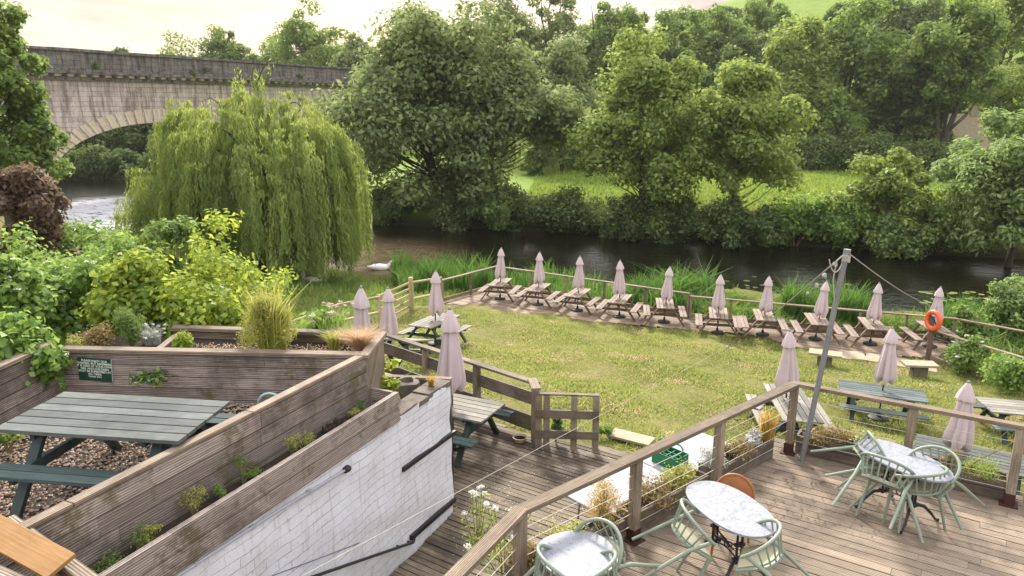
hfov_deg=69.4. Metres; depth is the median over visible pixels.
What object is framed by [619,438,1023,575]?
terrace deck
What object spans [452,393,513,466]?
picnic table
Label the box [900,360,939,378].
stone bench
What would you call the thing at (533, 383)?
fence cap
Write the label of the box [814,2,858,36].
hill tree
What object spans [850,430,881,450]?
silver plant
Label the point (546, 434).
ramp fence
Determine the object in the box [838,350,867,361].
paving slab
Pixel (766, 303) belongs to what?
parasol
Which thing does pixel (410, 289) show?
gate
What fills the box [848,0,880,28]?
hill tree
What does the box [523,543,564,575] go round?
spindle chair
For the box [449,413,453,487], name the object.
pit soil
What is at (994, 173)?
ash tree
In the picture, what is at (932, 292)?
lily pads
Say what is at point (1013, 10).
hill tree
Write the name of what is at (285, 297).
bank bush
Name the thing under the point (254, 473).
herb sprig
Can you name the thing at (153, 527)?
herb sprig
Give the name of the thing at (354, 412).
herb sprig
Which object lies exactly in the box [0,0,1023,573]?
ground
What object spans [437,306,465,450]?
parasol
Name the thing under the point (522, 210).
bank bush
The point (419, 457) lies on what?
metal strip
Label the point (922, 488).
spindle chair
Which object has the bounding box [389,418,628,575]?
deck
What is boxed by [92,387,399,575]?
trough
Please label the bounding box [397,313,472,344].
picnic table
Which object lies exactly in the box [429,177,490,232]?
bank bush
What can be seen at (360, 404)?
herb sprig
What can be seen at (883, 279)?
guy rope
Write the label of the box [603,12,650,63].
hill tree
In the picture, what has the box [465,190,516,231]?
bank bush
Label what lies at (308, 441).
herb sprig
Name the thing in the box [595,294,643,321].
picnic table
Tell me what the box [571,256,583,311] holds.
parasol
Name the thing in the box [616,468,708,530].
planter trough
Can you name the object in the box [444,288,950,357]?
riverside deck
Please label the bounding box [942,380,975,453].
parasol
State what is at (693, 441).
folding table
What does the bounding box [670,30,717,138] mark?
hill tree
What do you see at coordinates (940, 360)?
side fence
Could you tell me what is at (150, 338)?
dianthus
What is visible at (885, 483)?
spindle chair
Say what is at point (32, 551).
plank
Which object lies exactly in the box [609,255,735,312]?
reed bed
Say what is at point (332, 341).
grass tuft
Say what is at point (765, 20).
hill tree
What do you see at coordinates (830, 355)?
stone bench
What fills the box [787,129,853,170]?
hedge bush
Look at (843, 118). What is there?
hill tree
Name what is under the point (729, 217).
bank bush
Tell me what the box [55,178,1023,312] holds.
river
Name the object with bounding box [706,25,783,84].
hill tree
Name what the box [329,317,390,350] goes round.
grass tuft
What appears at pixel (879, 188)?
thorn tree
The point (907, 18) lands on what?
hill tree
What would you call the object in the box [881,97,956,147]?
bush
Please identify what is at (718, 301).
parasol
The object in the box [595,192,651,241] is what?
bank bush
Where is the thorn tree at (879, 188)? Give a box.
[815,145,933,259]
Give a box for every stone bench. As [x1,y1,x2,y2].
[808,348,842,366]
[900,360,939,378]
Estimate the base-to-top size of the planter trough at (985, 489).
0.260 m
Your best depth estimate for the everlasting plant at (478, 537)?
9.02 m
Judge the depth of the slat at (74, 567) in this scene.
4.93 m
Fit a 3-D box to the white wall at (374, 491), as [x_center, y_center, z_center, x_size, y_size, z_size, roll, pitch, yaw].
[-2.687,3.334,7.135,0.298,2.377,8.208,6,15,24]
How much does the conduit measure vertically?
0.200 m
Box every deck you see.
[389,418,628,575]
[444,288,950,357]
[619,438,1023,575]
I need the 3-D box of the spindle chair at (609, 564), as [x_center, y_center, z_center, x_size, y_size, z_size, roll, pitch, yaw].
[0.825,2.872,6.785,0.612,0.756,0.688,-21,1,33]
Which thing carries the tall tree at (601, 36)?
on the ground at (424, 218)
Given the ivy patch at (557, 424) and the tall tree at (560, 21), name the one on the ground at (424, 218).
the tall tree at (560, 21)
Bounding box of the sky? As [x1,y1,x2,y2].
[0,0,728,59]
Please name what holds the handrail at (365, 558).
attached to the white wall at (374, 491)
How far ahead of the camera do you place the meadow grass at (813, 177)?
65.90 m
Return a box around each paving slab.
[607,428,655,446]
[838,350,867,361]
[866,353,880,361]
[897,357,909,368]
[928,368,937,372]
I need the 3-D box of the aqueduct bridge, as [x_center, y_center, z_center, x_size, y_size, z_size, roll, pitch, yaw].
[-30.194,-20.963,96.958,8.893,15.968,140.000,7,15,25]
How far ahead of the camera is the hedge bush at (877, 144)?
82.67 m
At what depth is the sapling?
15.67 m
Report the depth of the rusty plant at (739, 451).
10.05 m
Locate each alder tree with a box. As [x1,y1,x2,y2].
[562,24,713,236]
[680,54,823,206]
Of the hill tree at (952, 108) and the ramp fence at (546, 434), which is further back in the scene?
the hill tree at (952, 108)
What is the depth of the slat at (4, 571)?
4.82 m
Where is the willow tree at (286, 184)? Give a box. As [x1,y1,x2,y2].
[107,57,375,290]
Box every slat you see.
[0,565,23,575]
[7,514,98,575]
[55,570,67,575]
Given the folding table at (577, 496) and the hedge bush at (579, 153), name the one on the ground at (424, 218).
the hedge bush at (579, 153)
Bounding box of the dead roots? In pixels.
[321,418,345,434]
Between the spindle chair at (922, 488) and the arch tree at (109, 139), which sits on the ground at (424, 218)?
the arch tree at (109, 139)
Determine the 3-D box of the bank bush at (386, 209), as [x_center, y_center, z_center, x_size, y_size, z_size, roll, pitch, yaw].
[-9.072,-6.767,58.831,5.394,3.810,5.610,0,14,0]
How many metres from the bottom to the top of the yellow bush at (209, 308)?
1.481 m
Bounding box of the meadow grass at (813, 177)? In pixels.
[528,161,975,210]
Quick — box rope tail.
[829,255,842,300]
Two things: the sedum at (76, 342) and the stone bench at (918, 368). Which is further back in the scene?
the stone bench at (918, 368)
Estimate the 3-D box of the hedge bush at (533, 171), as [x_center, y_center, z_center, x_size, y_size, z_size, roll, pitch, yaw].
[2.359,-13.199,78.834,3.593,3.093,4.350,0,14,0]
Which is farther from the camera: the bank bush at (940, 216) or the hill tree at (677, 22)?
the hill tree at (677, 22)
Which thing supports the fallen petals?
on the deck at (489, 452)
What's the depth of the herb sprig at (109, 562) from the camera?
5.84 m
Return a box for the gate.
[378,277,413,314]
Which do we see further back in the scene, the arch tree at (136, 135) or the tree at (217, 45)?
the tree at (217, 45)
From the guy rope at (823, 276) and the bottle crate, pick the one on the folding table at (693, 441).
the bottle crate
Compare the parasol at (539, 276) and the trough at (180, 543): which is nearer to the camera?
the trough at (180, 543)
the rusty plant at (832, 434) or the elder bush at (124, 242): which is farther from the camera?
the elder bush at (124, 242)
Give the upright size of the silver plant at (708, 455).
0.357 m
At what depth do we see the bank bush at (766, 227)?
47.85 m
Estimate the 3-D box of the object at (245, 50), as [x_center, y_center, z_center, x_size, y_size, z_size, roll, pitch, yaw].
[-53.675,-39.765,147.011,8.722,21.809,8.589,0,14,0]
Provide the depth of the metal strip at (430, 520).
10.28 m
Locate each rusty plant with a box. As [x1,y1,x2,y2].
[498,537,546,574]
[621,466,681,512]
[724,438,757,462]
[800,419,857,447]
[940,448,962,467]
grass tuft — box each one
[318,326,346,350]
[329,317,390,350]
[418,373,441,385]
[751,405,783,441]
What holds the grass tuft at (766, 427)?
on the planter trough at (750, 465)
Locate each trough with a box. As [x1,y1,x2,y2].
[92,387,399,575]
[504,511,624,575]
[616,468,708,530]
[698,438,773,480]
[795,428,898,474]
[926,455,1007,499]
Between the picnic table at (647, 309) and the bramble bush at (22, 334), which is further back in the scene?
the picnic table at (647, 309)
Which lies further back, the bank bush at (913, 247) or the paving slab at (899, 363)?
the bank bush at (913, 247)
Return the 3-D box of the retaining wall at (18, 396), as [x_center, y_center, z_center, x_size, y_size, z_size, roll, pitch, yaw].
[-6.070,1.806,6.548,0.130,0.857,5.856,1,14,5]
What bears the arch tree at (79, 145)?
on the ground at (424, 218)
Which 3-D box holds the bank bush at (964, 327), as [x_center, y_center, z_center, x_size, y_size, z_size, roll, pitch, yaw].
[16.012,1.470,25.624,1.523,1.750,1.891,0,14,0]
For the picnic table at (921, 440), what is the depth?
12.93 m
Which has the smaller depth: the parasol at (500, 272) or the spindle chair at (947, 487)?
the spindle chair at (947, 487)
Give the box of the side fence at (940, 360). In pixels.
[925,330,1023,392]
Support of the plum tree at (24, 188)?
on the ground at (424, 218)
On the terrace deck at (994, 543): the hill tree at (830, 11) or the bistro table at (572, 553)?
the bistro table at (572, 553)
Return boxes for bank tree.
[302,0,595,212]
[515,31,605,164]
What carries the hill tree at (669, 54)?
on the ground at (424, 218)
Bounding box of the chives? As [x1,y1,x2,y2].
[308,300,354,329]
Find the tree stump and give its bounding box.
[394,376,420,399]
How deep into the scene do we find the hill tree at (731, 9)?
159.23 m
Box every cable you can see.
[272,543,358,575]
[302,351,718,575]
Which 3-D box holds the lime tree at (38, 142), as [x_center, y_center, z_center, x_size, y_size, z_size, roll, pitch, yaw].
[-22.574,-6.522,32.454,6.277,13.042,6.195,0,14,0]
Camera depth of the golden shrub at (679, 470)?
9.32 m
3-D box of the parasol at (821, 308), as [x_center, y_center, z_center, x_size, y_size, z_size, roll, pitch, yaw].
[10.800,0.778,25.834,0.475,2.137,0.483,1,15,-17]
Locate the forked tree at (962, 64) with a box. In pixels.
[876,0,1014,147]
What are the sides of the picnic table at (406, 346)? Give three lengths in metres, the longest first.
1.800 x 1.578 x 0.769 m
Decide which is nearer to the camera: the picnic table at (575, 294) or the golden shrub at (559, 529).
the golden shrub at (559, 529)
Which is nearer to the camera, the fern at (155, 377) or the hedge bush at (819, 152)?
the fern at (155, 377)
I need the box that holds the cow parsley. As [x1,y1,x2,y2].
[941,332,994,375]
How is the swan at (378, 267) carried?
on the river
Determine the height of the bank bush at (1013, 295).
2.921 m
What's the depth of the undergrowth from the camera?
10.72 m
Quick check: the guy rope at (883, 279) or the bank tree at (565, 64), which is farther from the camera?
the bank tree at (565, 64)
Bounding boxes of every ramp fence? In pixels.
[383,331,539,442]
[535,392,599,450]
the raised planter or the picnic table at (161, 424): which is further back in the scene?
the raised planter
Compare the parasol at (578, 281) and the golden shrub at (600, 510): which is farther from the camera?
the parasol at (578, 281)
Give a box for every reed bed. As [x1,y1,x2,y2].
[384,248,504,293]
[478,257,702,308]
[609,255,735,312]
[692,286,1023,346]
[773,270,887,327]
[918,290,1016,337]
[948,326,1023,385]
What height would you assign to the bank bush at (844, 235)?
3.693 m
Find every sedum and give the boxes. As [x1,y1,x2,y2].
[63,331,86,345]
[171,329,194,347]
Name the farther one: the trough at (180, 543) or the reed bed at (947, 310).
the reed bed at (947, 310)
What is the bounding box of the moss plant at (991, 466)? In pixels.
[957,453,1007,483]
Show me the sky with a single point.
(138, 25)
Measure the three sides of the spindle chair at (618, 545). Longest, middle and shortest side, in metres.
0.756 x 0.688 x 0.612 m
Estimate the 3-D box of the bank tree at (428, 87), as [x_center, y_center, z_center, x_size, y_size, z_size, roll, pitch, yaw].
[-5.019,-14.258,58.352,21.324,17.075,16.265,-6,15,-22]
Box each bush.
[0,220,82,382]
[0,253,57,327]
[0,306,75,390]
[29,232,140,271]
[37,255,116,387]
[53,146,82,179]
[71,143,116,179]
[73,244,198,335]
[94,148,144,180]
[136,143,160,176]
[138,266,256,336]
[167,208,298,319]
[242,270,297,326]
[367,179,422,226]
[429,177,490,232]
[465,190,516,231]
[486,184,538,231]
[518,150,549,175]
[526,183,606,234]
[569,141,617,166]
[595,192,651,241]
[632,195,702,243]
[695,193,755,250]
[744,203,791,248]
[770,192,836,245]
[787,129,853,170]
[815,193,876,249]
[833,127,908,167]
[861,207,942,260]
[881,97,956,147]
[886,134,959,171]
[910,178,986,252]
[950,304,999,342]
[981,272,1023,338]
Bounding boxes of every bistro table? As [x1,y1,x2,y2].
[538,530,617,575]
[682,481,776,575]
[854,439,953,533]
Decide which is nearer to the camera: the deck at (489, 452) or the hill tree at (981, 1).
the deck at (489, 452)
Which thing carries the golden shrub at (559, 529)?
on the planter trough at (620, 524)
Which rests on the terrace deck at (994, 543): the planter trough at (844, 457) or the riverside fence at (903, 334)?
the planter trough at (844, 457)
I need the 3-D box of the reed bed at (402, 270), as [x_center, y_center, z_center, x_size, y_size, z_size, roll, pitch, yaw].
[-3.319,-1.038,35.639,5.644,2.358,6.478,-3,14,-13]
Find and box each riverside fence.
[442,266,689,317]
[689,295,1023,355]
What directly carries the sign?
attached to the raised planter
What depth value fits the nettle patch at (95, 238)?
23.82 m
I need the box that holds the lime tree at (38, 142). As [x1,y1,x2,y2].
[0,0,75,225]
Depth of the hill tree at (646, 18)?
123.55 m
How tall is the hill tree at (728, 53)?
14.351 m
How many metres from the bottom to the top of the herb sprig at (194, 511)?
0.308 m
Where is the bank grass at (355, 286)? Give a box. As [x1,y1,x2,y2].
[0,226,468,329]
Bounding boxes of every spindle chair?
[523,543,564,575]
[573,517,659,575]
[593,549,620,575]
[632,498,715,575]
[736,518,810,575]
[810,430,891,508]
[831,452,915,532]
[882,465,962,542]
[906,445,984,531]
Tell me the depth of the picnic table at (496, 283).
31.14 m
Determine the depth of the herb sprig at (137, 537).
6.08 m
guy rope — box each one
[745,256,841,335]
[850,254,934,306]
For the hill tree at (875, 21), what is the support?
on the ground at (424, 218)
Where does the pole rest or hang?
on the terrace deck at (994, 543)
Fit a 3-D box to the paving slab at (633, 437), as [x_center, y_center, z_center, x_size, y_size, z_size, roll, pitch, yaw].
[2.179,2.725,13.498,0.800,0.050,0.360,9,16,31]
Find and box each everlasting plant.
[456,485,511,564]
[463,501,539,575]
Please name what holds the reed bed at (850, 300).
on the ground at (424, 218)
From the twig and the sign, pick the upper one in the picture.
the sign
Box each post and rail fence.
[292,296,380,326]
[413,277,441,298]
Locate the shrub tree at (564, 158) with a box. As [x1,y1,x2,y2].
[550,86,585,170]
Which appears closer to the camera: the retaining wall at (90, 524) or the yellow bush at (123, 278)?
the retaining wall at (90, 524)
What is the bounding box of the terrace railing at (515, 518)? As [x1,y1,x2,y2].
[444,381,1023,575]
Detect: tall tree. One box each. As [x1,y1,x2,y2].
[468,0,547,148]
[508,0,588,81]
[574,0,645,112]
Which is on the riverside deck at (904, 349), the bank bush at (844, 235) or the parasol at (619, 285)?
the parasol at (619, 285)
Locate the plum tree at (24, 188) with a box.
[0,160,81,263]
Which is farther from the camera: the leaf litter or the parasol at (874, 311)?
the parasol at (874, 311)
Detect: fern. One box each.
[0,422,24,453]
[128,365,176,388]
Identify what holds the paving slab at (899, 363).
on the ground at (424, 218)
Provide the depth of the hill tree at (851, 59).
91.02 m
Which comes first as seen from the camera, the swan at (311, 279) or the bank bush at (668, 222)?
the swan at (311, 279)
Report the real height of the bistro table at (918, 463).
0.753 m
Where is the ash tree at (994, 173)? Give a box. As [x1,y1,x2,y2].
[925,106,1023,266]
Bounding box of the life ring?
[924,310,942,359]
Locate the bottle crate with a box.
[652,438,688,470]
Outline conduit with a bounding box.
[175,465,350,575]
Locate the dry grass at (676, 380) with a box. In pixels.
[404,311,1023,441]
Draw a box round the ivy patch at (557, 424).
[550,418,564,441]
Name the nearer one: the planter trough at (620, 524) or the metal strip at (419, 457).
the planter trough at (620, 524)
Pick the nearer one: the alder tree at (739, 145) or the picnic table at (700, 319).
the picnic table at (700, 319)
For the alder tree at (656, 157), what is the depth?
49.64 m
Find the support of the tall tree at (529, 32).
on the ground at (424, 218)
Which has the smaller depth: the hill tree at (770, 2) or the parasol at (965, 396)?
the parasol at (965, 396)
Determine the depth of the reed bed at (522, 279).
34.04 m
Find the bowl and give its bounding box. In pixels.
[512,434,526,442]
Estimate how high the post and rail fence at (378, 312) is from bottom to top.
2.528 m
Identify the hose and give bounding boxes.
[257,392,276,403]
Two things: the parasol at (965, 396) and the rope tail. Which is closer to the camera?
the rope tail
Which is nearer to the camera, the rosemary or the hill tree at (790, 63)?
the rosemary
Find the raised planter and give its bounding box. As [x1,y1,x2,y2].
[60,325,386,406]
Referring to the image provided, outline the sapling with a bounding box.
[134,215,199,282]
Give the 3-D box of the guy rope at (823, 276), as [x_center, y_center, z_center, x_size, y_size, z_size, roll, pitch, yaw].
[6.347,0.634,18.081,0.087,6.232,16.258,3,14,14]
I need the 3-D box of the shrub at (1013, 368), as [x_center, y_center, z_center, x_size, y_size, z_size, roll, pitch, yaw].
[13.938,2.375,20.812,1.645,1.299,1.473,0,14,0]
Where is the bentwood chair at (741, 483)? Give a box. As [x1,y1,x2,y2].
[710,473,754,555]
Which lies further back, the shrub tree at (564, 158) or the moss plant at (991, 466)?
the shrub tree at (564, 158)
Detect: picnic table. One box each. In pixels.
[0,392,236,518]
[384,337,434,366]
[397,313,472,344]
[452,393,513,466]
[477,277,521,302]
[514,283,561,308]
[553,288,601,314]
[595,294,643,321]
[643,298,686,326]
[695,307,741,337]
[739,309,788,338]
[745,383,839,435]
[789,313,844,344]
[837,379,929,422]
[842,317,902,349]
[899,319,958,349]
[912,434,1023,494]
[973,397,1023,445]
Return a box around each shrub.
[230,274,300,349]
[538,512,592,535]
[580,477,632,527]
[657,458,698,489]
[976,350,1023,393]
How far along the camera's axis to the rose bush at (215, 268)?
11.70 m
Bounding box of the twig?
[965,428,1012,470]
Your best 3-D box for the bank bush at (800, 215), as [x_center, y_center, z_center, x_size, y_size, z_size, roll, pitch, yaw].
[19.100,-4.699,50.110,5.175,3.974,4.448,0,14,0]
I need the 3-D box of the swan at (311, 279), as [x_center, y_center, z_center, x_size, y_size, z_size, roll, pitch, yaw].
[-9.903,-0.498,36.426,1.188,0.667,0.500,5,15,19]
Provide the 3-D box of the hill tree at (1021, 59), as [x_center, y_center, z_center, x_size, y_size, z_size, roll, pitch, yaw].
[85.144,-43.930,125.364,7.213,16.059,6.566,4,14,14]
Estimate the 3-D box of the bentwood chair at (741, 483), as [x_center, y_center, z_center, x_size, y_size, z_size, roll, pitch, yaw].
[2.452,2.541,8.259,0.452,0.854,0.454,6,15,22]
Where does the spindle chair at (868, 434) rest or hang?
on the terrace deck at (994, 543)
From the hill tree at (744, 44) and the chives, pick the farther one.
the hill tree at (744, 44)
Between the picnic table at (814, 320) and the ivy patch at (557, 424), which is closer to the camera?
the ivy patch at (557, 424)
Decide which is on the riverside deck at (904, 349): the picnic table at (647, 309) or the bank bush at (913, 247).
the picnic table at (647, 309)
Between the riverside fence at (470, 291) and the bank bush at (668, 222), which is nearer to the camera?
the riverside fence at (470, 291)
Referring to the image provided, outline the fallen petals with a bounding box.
[453,452,610,554]
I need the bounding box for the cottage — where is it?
[946,106,997,150]
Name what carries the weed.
on the ground at (424, 218)
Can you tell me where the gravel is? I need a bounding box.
[0,403,254,520]
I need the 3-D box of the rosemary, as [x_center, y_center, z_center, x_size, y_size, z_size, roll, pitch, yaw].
[-5.038,0.496,9.753,0.484,0.604,0.461,0,14,0]
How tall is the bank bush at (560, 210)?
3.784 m
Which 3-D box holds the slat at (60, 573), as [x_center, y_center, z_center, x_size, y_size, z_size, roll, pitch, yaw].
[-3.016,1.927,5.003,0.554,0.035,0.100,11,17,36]
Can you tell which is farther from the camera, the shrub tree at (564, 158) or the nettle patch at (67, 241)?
the shrub tree at (564, 158)
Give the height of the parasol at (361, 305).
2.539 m
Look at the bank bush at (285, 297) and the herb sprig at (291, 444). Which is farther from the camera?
the bank bush at (285, 297)
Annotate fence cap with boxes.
[528,378,540,390]
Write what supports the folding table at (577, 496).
on the deck at (489, 452)
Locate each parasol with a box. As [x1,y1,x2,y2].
[352,285,371,330]
[379,287,400,366]
[427,270,444,345]
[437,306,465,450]
[495,247,505,299]
[532,251,544,305]
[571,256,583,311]
[613,260,624,318]
[658,266,672,323]
[710,274,725,333]
[756,275,772,336]
[775,329,798,432]
[808,281,829,340]
[863,282,882,345]
[867,326,897,422]
[922,286,943,348]
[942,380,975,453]
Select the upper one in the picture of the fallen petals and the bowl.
the bowl
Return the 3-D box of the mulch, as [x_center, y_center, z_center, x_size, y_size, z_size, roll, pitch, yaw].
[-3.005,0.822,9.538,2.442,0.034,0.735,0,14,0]
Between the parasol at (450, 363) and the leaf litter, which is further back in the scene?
the parasol at (450, 363)
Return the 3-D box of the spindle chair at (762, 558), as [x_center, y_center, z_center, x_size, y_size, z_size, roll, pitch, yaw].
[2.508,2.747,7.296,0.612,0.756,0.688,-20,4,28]
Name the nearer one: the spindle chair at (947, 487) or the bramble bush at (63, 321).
the spindle chair at (947, 487)
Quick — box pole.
[799,249,850,461]
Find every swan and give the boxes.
[300,271,320,283]
[367,261,393,270]
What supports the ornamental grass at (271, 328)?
in the raised planter
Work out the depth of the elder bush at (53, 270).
14.98 m
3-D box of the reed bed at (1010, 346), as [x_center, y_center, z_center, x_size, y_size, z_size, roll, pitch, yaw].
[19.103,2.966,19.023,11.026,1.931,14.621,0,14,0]
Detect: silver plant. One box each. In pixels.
[695,443,729,468]
[745,426,762,447]
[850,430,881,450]
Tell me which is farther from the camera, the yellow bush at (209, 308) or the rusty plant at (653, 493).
the yellow bush at (209, 308)
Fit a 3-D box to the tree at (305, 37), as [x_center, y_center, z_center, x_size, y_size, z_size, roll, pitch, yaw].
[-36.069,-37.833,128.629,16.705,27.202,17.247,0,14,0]
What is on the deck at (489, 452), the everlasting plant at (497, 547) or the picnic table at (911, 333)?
the everlasting plant at (497, 547)
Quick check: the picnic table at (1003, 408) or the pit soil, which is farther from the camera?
the picnic table at (1003, 408)
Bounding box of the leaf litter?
[755,464,893,536]
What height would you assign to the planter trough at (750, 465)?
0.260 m
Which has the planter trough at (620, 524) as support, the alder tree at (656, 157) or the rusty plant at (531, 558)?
the rusty plant at (531, 558)
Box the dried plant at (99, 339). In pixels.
[79,319,115,345]
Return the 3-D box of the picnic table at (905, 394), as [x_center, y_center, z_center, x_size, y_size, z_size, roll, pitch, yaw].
[9.154,2.910,18.399,1.950,0.769,1.578,6,14,20]
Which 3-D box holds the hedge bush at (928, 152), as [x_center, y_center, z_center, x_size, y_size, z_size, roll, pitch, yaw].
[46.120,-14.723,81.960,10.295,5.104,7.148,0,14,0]
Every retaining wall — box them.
[0,343,60,437]
[0,355,368,575]
[385,374,452,430]
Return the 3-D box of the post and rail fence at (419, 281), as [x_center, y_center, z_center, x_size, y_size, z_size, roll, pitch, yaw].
[-3.375,0.286,29.315,0.118,1.803,2.997,4,15,17]
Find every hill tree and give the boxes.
[581,49,611,104]
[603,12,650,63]
[621,9,650,32]
[636,32,683,120]
[651,4,719,78]
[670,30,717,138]
[672,2,755,94]
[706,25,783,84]
[714,42,753,123]
[719,5,745,21]
[735,0,785,31]
[737,0,792,51]
[756,11,844,153]
[792,94,869,166]
[797,0,914,140]
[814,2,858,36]
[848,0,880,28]
[851,53,942,141]
[858,0,949,55]
[870,4,894,32]
[942,92,969,113]
[946,0,1014,43]
[951,0,1023,134]
[996,21,1023,66]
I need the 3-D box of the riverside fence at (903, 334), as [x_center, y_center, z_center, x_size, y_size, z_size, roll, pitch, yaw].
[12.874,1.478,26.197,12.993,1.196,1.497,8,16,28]
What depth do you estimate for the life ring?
23.88 m
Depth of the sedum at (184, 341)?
9.57 m
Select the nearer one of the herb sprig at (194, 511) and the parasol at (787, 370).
the herb sprig at (194, 511)
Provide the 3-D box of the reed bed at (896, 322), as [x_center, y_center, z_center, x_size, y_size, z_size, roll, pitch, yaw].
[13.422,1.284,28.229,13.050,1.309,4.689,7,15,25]
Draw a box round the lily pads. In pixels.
[724,276,1004,309]
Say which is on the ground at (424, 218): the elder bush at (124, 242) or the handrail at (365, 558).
the elder bush at (124, 242)
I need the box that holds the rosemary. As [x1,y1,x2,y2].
[110,305,145,346]
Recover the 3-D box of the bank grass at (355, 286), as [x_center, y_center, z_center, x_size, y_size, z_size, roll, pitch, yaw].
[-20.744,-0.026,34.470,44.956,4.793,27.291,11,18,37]
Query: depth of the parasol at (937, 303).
24.84 m
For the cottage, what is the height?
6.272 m
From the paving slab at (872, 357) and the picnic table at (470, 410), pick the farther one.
the paving slab at (872, 357)
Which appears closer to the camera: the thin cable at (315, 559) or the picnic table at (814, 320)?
the thin cable at (315, 559)
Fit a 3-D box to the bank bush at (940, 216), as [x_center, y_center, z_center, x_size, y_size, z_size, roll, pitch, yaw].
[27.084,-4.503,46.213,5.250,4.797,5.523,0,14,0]
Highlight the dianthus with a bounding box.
[139,322,165,345]
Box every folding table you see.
[566,463,664,524]
[643,433,730,473]
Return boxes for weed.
[599,423,614,434]
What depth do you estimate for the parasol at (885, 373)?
18.01 m
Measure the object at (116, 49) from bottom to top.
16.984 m
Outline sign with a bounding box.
[77,357,113,381]
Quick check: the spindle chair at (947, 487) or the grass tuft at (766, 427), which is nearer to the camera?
the spindle chair at (947, 487)
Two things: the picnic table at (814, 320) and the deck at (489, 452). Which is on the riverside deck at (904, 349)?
the picnic table at (814, 320)
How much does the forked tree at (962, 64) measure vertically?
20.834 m
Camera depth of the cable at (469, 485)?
7.82 m
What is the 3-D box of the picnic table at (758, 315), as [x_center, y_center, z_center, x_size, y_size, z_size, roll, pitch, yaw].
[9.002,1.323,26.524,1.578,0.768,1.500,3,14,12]
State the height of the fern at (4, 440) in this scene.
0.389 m
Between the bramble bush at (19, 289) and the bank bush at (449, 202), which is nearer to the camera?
the bramble bush at (19, 289)
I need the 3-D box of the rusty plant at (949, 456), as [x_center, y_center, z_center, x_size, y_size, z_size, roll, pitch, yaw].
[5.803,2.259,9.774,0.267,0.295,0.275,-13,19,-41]
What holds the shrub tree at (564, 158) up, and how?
on the ground at (424, 218)
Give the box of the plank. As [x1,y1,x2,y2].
[0,514,76,575]
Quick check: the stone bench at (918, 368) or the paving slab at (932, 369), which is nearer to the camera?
the stone bench at (918, 368)
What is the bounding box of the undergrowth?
[58,370,418,392]
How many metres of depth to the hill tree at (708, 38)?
115.44 m
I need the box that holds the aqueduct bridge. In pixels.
[0,45,412,181]
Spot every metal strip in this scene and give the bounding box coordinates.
[402,430,455,471]
[410,497,456,539]
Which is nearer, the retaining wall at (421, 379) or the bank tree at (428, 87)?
the retaining wall at (421, 379)
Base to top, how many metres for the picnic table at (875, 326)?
0.768 m
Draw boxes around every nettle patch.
[48,211,104,255]
[72,216,140,261]
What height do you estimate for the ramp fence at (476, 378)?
1.376 m
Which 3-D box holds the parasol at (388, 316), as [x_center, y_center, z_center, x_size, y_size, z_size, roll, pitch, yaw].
[-2.956,0.981,17.987,0.476,2.084,0.488,11,18,40]
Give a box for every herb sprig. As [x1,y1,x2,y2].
[86,546,123,573]
[125,521,156,549]
[140,521,162,541]
[178,484,208,515]
[213,484,226,498]
[235,453,251,484]
[247,466,264,477]
[282,432,302,455]
[295,429,316,448]
[347,406,359,416]
[356,399,365,411]
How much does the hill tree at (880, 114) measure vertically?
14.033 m
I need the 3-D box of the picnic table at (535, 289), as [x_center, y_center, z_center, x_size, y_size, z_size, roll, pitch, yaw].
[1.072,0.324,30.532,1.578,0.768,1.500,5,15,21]
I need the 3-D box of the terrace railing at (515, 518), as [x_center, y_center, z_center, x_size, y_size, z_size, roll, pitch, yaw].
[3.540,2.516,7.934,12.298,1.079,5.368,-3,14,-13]
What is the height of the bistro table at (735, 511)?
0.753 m
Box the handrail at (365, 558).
[311,537,415,575]
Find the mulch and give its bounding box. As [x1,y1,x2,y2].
[196,342,352,350]
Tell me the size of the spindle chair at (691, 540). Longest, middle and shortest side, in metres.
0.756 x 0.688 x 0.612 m
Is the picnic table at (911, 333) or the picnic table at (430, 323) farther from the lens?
the picnic table at (911, 333)
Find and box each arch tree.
[69,138,91,153]
[82,126,135,153]
[117,124,156,155]
[141,126,162,157]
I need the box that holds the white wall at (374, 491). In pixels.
[176,378,453,575]

